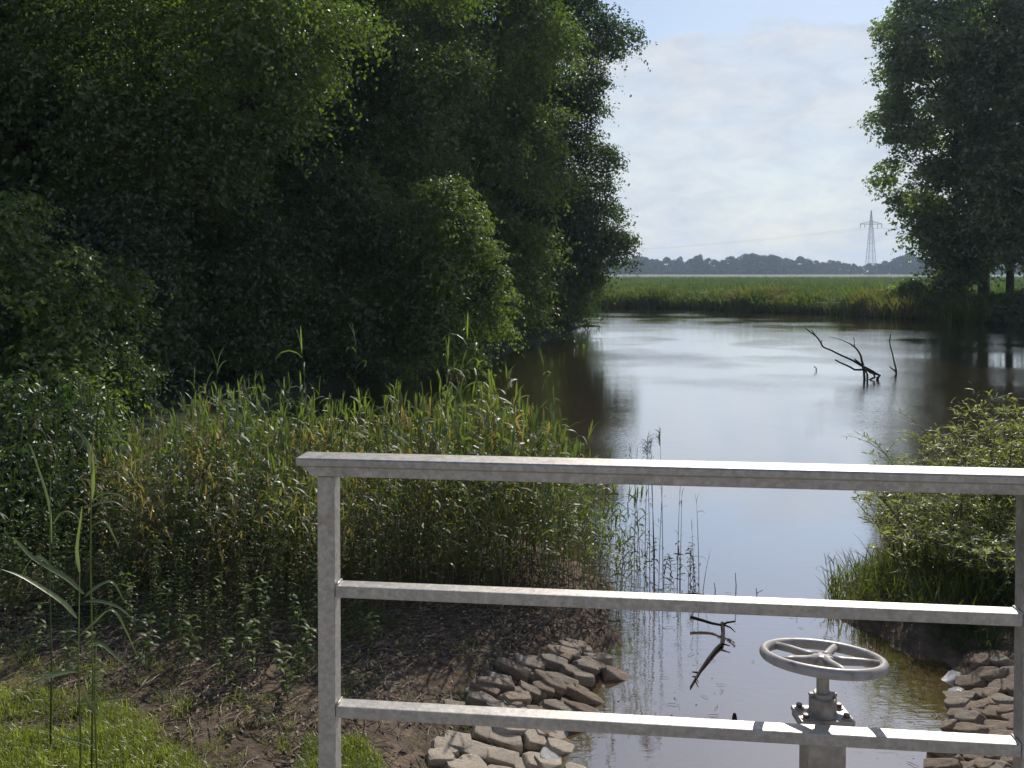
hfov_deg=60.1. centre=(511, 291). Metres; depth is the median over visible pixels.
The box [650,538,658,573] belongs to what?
water plant
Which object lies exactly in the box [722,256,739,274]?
distant tree
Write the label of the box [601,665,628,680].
stone
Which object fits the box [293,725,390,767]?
grass patch
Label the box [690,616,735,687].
floating branch
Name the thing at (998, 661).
stone
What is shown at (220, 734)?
ragged grass
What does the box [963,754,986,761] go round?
stone
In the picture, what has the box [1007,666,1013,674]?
stone
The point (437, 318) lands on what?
shrub
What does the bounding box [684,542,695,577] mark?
water plant
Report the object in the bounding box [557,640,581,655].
stone
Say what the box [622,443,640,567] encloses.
reed
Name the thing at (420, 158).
tree
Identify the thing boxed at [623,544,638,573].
water plant
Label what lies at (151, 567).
weed bank
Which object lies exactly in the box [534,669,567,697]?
stone
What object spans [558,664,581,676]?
stone
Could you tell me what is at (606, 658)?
stone
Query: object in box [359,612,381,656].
weed plant
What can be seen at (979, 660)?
stone
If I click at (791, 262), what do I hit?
distant tree
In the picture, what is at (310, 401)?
reed
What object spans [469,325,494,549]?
reed
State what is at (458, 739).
stone
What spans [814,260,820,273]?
distant tree
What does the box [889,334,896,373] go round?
dead branch
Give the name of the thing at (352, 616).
weed plant
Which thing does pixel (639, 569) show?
water plant
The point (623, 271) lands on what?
distant tree
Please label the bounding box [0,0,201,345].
tree
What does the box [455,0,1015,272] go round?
sky
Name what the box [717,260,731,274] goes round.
distant tree
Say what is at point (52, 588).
weed plant
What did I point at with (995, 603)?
dark sedge
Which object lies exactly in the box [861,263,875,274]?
distant tree
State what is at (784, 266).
distant tree
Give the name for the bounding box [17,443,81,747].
foreground reed
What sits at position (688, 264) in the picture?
distant tree
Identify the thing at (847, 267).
distant tree
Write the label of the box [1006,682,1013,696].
stone
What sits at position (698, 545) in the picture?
reed
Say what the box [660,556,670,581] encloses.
water plant
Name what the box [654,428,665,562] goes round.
reed
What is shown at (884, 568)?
bank sedge
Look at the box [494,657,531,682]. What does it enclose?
stone
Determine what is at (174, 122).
tree
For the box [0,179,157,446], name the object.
shrub
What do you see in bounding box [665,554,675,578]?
water plant
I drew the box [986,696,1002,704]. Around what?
stone
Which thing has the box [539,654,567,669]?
stone
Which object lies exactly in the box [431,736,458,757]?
stone
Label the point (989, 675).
stone
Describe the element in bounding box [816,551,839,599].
reed
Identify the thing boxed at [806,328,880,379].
dead branch
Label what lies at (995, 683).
stone
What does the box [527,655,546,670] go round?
stone
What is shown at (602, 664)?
stone
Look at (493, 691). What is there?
stone
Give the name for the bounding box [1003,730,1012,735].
stone
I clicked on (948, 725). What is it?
stone
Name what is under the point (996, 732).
stone
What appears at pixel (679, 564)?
water plant
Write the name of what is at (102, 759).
grass
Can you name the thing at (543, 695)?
stone
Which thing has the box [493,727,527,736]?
stone
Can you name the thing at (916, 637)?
ground
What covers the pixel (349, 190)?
shrub
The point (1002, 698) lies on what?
stone
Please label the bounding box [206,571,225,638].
weed plant
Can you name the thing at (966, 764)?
stone
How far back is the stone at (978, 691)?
7.01 m
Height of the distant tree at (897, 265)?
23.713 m
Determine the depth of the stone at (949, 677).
7.36 m
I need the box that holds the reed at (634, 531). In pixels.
[629,446,641,579]
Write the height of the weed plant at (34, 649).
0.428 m
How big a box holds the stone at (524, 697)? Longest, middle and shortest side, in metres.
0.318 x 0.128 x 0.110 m
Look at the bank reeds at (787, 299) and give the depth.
72.84 m
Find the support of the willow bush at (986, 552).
on the ground at (916, 637)
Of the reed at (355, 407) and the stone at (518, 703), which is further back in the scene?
the reed at (355, 407)
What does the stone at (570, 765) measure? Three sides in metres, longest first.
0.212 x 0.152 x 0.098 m
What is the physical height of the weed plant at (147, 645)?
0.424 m
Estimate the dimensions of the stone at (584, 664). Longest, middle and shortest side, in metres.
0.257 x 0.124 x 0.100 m
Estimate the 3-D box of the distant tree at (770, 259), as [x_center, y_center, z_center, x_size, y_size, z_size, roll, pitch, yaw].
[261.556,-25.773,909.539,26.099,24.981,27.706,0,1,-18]
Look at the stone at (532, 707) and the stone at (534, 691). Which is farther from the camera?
the stone at (534, 691)
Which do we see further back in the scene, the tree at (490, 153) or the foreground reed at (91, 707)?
the tree at (490, 153)
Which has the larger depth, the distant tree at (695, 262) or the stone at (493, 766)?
the distant tree at (695, 262)
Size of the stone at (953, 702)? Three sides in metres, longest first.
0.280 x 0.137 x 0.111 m
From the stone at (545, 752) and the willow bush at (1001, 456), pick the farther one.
the willow bush at (1001, 456)
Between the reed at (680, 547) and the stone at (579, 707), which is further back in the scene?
the reed at (680, 547)
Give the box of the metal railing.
[296,452,1023,767]
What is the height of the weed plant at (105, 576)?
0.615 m
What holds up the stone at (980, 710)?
on the ground at (916, 637)
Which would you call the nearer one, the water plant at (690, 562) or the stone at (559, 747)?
the stone at (559, 747)
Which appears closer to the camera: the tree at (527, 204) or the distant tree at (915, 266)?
the tree at (527, 204)
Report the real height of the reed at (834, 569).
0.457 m
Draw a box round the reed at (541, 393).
[518,346,559,511]
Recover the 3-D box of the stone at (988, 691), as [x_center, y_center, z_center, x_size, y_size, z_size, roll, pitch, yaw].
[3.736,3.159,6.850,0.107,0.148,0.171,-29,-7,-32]
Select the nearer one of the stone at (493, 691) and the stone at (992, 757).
the stone at (992, 757)
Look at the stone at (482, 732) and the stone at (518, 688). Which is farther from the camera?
the stone at (518, 688)
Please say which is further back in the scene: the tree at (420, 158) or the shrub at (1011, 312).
the shrub at (1011, 312)
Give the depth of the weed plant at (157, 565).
7.49 m
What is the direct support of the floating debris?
on the water
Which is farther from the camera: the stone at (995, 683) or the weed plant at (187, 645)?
the stone at (995, 683)
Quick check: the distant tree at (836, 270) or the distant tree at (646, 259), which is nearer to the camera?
the distant tree at (836, 270)
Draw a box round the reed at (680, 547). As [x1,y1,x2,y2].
[679,488,683,588]
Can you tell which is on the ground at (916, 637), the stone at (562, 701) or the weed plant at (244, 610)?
the weed plant at (244, 610)
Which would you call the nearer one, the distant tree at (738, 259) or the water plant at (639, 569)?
the water plant at (639, 569)
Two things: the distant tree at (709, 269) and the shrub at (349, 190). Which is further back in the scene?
the distant tree at (709, 269)
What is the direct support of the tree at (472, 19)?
on the ground at (916, 637)
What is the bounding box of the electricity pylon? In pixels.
[860,210,881,275]
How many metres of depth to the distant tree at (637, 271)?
900.81 m
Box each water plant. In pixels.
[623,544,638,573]
[632,537,641,581]
[642,531,652,570]
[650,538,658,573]
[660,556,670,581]
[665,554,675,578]
[674,541,684,584]
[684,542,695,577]
[687,548,699,586]
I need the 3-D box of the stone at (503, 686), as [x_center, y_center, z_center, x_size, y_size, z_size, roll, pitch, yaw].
[-0.140,3.005,6.712,0.321,0.123,0.104,15,3,-11]
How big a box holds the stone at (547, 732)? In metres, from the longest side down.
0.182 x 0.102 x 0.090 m
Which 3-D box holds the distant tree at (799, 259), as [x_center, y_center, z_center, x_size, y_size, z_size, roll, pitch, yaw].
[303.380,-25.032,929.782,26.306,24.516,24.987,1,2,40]
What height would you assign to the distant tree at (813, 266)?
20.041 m
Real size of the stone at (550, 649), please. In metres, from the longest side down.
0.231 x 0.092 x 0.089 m
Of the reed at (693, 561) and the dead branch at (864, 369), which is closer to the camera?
the reed at (693, 561)
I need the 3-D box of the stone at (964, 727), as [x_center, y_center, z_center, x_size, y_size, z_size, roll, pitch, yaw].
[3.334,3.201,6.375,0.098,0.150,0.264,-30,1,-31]
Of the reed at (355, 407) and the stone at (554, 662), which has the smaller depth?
the stone at (554, 662)
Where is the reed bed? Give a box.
[89,352,651,625]
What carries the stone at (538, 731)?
on the ground at (916, 637)
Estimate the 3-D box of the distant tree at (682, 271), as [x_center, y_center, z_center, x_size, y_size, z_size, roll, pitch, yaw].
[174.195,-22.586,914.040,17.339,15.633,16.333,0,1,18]
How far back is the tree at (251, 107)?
33.27 m
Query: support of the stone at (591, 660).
on the ground at (916, 637)
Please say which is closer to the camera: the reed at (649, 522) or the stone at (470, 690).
the stone at (470, 690)
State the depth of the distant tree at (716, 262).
928.84 m
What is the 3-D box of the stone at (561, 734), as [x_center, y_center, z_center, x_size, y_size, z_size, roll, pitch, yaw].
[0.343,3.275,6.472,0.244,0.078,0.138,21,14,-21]
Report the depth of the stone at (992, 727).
6.28 m
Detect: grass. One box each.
[0,601,484,766]
[0,646,293,767]
[0,681,215,767]
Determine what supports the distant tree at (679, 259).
on the ground at (916, 637)
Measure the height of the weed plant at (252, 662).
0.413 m
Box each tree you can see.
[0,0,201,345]
[0,0,418,372]
[0,1,312,352]
[137,0,369,339]
[213,0,515,309]
[222,0,444,330]
[362,0,519,307]
[392,0,609,345]
[459,0,657,332]
[470,14,605,319]
[610,260,624,274]
[618,258,631,274]
[627,256,646,274]
[638,256,651,273]
[644,259,654,271]
[649,259,666,274]
[658,257,677,273]
[672,256,682,273]
[673,262,688,274]
[681,260,693,273]
[687,255,707,274]
[698,258,716,274]
[711,259,719,273]
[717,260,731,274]
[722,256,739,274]
[735,257,744,273]
[738,253,759,273]
[738,253,772,274]
[758,254,781,274]
[767,256,792,274]
[783,259,801,274]
[789,256,812,273]
[801,259,818,273]
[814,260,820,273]
[815,262,832,273]
[825,260,838,273]
[827,261,846,274]
[841,263,851,273]
[847,263,860,274]
[849,0,1023,294]
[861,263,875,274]
[873,263,880,273]
[877,260,891,274]
[886,255,913,274]
[888,1,1023,294]
[899,253,922,274]
[911,260,930,274]
[920,0,1023,292]
[933,0,1023,290]
[990,262,1005,274]
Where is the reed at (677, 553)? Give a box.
[676,492,680,587]
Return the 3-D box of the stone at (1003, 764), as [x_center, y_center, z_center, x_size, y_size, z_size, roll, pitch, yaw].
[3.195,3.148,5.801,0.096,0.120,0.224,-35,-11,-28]
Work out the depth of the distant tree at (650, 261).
954.70 m
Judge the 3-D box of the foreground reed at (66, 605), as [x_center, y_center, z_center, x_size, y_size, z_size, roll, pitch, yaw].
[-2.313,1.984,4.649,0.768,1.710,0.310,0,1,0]
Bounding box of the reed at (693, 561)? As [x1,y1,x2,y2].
[688,518,696,590]
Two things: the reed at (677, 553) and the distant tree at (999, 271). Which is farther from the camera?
the distant tree at (999, 271)
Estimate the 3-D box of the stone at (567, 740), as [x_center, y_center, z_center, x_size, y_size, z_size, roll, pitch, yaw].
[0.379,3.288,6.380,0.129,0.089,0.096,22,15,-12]
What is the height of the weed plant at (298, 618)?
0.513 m
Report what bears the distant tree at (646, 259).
on the ground at (916, 637)
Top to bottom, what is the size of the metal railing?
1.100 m
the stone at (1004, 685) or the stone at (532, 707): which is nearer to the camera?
the stone at (532, 707)
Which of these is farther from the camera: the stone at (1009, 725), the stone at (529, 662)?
the stone at (529, 662)
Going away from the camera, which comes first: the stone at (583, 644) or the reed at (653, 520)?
the stone at (583, 644)
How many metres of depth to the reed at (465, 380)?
9.04 m
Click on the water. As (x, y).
(729, 386)
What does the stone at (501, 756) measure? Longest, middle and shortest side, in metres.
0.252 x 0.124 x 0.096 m
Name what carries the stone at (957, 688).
on the ground at (916, 637)
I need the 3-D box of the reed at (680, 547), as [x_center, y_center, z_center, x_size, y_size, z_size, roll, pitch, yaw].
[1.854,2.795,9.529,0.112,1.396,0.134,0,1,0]
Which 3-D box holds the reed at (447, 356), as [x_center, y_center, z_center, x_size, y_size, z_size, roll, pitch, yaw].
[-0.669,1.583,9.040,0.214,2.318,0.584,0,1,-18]
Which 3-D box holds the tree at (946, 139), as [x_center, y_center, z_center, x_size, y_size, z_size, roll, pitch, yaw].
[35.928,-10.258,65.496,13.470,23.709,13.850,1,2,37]
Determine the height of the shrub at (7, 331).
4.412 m
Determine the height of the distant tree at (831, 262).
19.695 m
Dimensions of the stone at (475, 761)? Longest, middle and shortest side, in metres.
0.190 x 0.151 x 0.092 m
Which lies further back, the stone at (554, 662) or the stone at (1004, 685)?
the stone at (554, 662)
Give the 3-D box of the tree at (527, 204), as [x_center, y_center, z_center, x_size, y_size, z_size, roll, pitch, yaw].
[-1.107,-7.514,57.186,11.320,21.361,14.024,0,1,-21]
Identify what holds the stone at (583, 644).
on the ground at (916, 637)
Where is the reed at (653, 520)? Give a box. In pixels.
[642,445,654,592]
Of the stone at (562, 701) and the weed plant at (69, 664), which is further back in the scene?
the stone at (562, 701)
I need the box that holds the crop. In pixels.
[604,275,1023,297]
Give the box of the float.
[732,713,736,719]
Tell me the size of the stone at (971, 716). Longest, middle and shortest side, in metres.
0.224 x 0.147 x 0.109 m
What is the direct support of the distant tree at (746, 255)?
on the ground at (916, 637)
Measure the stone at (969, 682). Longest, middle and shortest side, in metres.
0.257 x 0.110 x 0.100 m
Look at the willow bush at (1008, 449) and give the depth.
10.17 m
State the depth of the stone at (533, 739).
6.29 m
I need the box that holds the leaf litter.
[0,550,612,767]
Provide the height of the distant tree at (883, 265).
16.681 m
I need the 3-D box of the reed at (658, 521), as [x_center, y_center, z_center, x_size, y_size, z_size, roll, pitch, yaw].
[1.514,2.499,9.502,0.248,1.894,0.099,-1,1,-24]
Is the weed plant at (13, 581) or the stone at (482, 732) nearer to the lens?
the stone at (482, 732)
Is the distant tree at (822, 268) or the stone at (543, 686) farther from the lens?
the distant tree at (822, 268)
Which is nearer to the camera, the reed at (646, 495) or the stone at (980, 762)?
the stone at (980, 762)
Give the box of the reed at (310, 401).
[276,325,311,535]
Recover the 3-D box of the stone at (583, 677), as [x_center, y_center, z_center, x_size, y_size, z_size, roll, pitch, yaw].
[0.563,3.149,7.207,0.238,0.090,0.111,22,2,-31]
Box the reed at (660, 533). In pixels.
[655,486,667,587]
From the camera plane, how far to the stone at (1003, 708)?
6.42 m
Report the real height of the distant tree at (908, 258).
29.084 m
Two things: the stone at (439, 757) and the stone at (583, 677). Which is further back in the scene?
the stone at (583, 677)
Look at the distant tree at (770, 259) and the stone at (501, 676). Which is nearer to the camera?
the stone at (501, 676)
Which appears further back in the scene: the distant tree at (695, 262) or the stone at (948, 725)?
the distant tree at (695, 262)
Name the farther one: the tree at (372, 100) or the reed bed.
the tree at (372, 100)
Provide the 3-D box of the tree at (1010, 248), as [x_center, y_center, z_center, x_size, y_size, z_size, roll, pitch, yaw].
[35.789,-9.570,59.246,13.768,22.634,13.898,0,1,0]
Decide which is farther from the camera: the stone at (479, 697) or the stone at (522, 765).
the stone at (479, 697)
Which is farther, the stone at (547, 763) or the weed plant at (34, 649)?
the weed plant at (34, 649)
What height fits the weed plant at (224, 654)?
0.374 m
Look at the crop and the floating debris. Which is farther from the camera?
the crop
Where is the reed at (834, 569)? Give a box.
[826,556,843,595]
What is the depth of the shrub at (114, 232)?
20.99 m
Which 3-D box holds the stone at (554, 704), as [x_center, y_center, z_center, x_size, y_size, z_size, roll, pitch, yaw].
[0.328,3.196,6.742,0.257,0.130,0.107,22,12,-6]
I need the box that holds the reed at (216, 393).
[196,345,229,480]
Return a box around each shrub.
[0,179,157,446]
[0,240,187,435]
[0,367,155,526]
[0,433,148,580]
[1,174,261,407]
[119,196,368,397]
[200,144,433,387]
[345,171,534,385]
[439,192,583,330]
[882,276,932,302]
[980,291,1007,321]
[981,288,1023,325]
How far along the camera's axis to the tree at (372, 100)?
38.99 m
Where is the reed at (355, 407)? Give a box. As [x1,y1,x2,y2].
[333,324,371,539]
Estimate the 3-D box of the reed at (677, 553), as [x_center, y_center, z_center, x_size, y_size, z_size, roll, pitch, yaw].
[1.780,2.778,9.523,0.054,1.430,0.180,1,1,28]
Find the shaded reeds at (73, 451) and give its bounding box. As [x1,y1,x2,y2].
[0,366,127,613]
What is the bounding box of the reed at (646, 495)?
[643,431,653,591]
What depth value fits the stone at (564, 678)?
7.03 m
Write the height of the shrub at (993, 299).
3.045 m
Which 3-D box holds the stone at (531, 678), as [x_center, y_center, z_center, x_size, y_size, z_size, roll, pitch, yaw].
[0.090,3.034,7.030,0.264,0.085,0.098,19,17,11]
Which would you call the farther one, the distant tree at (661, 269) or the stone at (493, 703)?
the distant tree at (661, 269)
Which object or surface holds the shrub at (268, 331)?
on the ground at (916, 637)
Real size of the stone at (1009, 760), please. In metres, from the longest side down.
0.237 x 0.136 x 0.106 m
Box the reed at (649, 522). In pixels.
[639,439,652,592]
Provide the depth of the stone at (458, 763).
5.79 m
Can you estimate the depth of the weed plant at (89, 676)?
5.99 m
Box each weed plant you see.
[3,547,24,619]
[24,602,48,657]
[48,538,71,607]
[53,630,82,681]
[79,631,107,700]
[93,549,122,620]
[116,572,138,635]
[132,612,160,671]
[144,540,166,610]
[158,579,183,645]
[176,614,202,669]
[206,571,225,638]
[212,636,237,686]
[233,585,255,657]
[240,618,264,672]
[252,575,280,652]
[271,640,300,700]
[284,594,315,656]
[284,623,316,675]
[341,598,364,637]
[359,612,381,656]
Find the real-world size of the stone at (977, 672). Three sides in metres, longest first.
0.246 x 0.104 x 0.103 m
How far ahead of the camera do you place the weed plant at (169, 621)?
6.82 m
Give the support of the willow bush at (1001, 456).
on the ground at (916, 637)
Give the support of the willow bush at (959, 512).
on the ground at (916, 637)
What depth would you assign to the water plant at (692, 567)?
9.56 m
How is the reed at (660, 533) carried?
on the ground at (916, 637)
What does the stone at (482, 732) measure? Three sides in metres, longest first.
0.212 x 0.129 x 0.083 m
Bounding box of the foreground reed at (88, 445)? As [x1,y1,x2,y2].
[71,425,126,767]
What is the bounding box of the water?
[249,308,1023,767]
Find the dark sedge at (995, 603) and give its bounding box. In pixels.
[920,563,1014,653]
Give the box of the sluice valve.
[759,638,889,767]
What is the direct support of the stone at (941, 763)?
on the ground at (916, 637)
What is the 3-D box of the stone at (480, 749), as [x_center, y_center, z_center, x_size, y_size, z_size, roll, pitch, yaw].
[-0.234,3.158,6.053,0.281,0.076,0.137,18,15,-4]
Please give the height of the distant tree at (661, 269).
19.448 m
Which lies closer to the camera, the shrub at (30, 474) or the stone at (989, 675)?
the stone at (989, 675)
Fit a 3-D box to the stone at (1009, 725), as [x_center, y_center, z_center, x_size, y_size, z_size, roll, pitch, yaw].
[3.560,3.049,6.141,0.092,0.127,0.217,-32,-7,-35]
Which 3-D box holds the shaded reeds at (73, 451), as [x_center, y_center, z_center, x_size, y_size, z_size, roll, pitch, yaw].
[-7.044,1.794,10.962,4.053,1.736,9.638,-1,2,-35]
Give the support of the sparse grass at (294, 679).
on the ground at (916, 637)
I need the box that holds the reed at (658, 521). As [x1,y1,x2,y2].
[642,438,658,587]
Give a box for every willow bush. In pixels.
[845,386,1023,562]
[850,453,1015,589]
[863,462,1015,605]
[924,426,1023,527]
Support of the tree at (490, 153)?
on the ground at (916, 637)
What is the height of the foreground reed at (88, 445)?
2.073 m
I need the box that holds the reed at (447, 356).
[437,334,459,558]
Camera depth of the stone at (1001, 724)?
6.30 m
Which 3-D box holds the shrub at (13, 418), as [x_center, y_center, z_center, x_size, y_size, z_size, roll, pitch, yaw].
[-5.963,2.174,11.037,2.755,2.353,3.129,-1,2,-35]
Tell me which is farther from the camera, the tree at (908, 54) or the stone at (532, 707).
the tree at (908, 54)
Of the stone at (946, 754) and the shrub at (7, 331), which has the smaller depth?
the stone at (946, 754)
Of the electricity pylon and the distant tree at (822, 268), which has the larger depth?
the distant tree at (822, 268)
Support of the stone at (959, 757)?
on the ground at (916, 637)
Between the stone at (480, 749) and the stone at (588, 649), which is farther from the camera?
the stone at (588, 649)
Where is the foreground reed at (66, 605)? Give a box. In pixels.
[2,508,137,767]
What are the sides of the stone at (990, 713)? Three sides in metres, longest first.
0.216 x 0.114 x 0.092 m
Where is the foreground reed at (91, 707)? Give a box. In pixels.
[46,651,102,767]
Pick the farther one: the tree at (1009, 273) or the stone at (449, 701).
the tree at (1009, 273)
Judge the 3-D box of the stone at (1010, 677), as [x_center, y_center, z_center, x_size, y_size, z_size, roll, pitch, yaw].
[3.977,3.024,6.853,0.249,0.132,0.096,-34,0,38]
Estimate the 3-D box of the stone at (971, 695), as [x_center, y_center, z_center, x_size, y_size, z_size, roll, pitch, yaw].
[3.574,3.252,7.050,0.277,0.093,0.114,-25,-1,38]
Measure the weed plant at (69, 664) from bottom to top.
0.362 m
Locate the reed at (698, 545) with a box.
[692,494,704,577]
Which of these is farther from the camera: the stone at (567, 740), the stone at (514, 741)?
the stone at (567, 740)
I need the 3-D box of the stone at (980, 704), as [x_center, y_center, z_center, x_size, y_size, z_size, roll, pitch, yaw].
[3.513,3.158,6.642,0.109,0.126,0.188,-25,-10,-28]
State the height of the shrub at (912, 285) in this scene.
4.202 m
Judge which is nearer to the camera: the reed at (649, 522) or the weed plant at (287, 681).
the weed plant at (287, 681)
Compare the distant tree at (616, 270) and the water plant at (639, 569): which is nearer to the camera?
the water plant at (639, 569)
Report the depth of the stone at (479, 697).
6.47 m
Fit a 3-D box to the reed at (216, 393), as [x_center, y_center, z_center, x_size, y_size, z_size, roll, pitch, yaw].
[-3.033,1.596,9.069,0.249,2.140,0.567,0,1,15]
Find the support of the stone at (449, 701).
on the ground at (916, 637)
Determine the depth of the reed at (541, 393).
9.63 m
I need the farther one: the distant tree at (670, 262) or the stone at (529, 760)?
the distant tree at (670, 262)
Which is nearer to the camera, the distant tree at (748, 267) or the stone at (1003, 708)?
the stone at (1003, 708)
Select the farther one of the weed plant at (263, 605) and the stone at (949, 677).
the stone at (949, 677)
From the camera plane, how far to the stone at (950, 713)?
6.71 m
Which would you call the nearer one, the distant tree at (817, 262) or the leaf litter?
the leaf litter
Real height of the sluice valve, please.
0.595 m
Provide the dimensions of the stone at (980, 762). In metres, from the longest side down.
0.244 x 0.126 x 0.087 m
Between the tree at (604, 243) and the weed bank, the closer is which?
the weed bank
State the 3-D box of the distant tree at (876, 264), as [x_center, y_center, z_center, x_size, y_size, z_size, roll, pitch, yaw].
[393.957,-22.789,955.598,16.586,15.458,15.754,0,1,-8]
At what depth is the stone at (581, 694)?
6.97 m
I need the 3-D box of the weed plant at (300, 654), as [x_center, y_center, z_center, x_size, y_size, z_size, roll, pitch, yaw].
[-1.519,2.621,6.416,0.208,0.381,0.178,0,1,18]
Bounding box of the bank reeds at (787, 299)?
[587,282,1021,323]
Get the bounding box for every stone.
[426,747,454,767]
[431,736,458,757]
[442,699,465,704]
[443,758,470,767]
[444,730,471,750]
[458,753,486,767]
[459,739,495,762]
[464,687,478,695]
[466,691,496,705]
[469,678,499,698]
[471,726,496,745]
[476,676,514,692]
[484,699,517,707]
[486,671,512,682]
[486,728,522,754]
[486,747,520,767]
[486,764,511,767]
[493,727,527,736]
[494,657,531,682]
[497,691,531,704]
[497,694,521,706]
[509,686,532,697]
[512,660,535,683]
[513,653,540,669]
[513,757,527,767]
[518,680,540,703]
[521,751,539,767]
[523,729,545,749]
[526,705,542,709]
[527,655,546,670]
[531,680,554,698]
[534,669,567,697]
[534,754,561,767]
[535,729,546,737]
[538,691,546,701]
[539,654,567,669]
[539,699,571,710]
[539,706,552,709]
[539,747,559,760]
[540,730,556,737]
[543,738,573,754]
[545,671,578,684]
[545,730,568,740]
[546,644,572,663]
[554,645,579,661]
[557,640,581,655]
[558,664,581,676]
[559,738,572,743]
[560,698,575,710]
[563,762,585,767]
[564,638,586,648]
[564,700,600,712]
[565,683,588,702]
[570,658,598,675]
[571,670,594,686]
[573,683,604,704]
[579,656,600,674]
[581,645,592,655]
[582,652,612,665]
[595,660,605,674]
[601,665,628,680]
[923,758,962,767]
[931,752,962,756]
[939,719,957,731]
[939,754,964,760]
[941,670,961,683]
[943,690,978,700]
[944,696,970,707]
[946,708,970,717]
[948,686,964,690]
[953,722,988,733]
[954,709,986,724]
[955,675,987,689]
[960,761,977,767]
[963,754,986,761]
[965,701,988,709]
[969,666,997,676]
[970,653,992,669]
[972,704,997,713]
[972,757,994,767]
[974,688,982,697]
[980,668,1008,683]
[981,687,1005,698]
[983,706,1002,720]
[983,719,1009,729]
[984,758,1012,767]
[985,725,997,731]
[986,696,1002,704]
[986,756,996,759]
[988,678,1006,686]
[988,730,1011,734]
[989,655,1013,667]
[991,693,1013,704]
[995,681,1013,695]
[996,704,1013,713]
[1000,756,1012,765]
[1001,712,1012,720]
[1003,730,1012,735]
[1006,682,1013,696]
[1006,719,1012,730]
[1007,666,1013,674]
[1007,673,1013,681]
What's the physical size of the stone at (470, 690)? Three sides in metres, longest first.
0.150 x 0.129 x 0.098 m
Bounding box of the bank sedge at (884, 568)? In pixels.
[816,522,1014,631]
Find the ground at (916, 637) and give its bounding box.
[0,273,1023,767]
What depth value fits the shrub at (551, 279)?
45.92 m
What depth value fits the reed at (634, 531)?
9.41 m
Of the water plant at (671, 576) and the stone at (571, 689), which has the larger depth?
the water plant at (671, 576)
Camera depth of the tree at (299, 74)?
21.62 m
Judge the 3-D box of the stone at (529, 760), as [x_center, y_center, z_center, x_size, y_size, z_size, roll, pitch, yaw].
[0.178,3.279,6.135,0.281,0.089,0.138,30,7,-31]
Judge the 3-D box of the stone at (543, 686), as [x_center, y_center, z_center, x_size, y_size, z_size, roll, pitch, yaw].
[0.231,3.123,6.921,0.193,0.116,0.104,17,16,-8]
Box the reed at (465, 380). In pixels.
[442,310,487,498]
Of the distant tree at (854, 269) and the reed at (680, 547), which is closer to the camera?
the reed at (680, 547)
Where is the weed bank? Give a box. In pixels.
[0,451,592,652]
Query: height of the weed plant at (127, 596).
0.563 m
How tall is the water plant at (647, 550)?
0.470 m
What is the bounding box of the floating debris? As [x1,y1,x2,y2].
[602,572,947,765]
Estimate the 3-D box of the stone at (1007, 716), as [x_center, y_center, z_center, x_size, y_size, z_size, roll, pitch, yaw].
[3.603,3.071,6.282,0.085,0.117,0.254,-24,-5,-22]

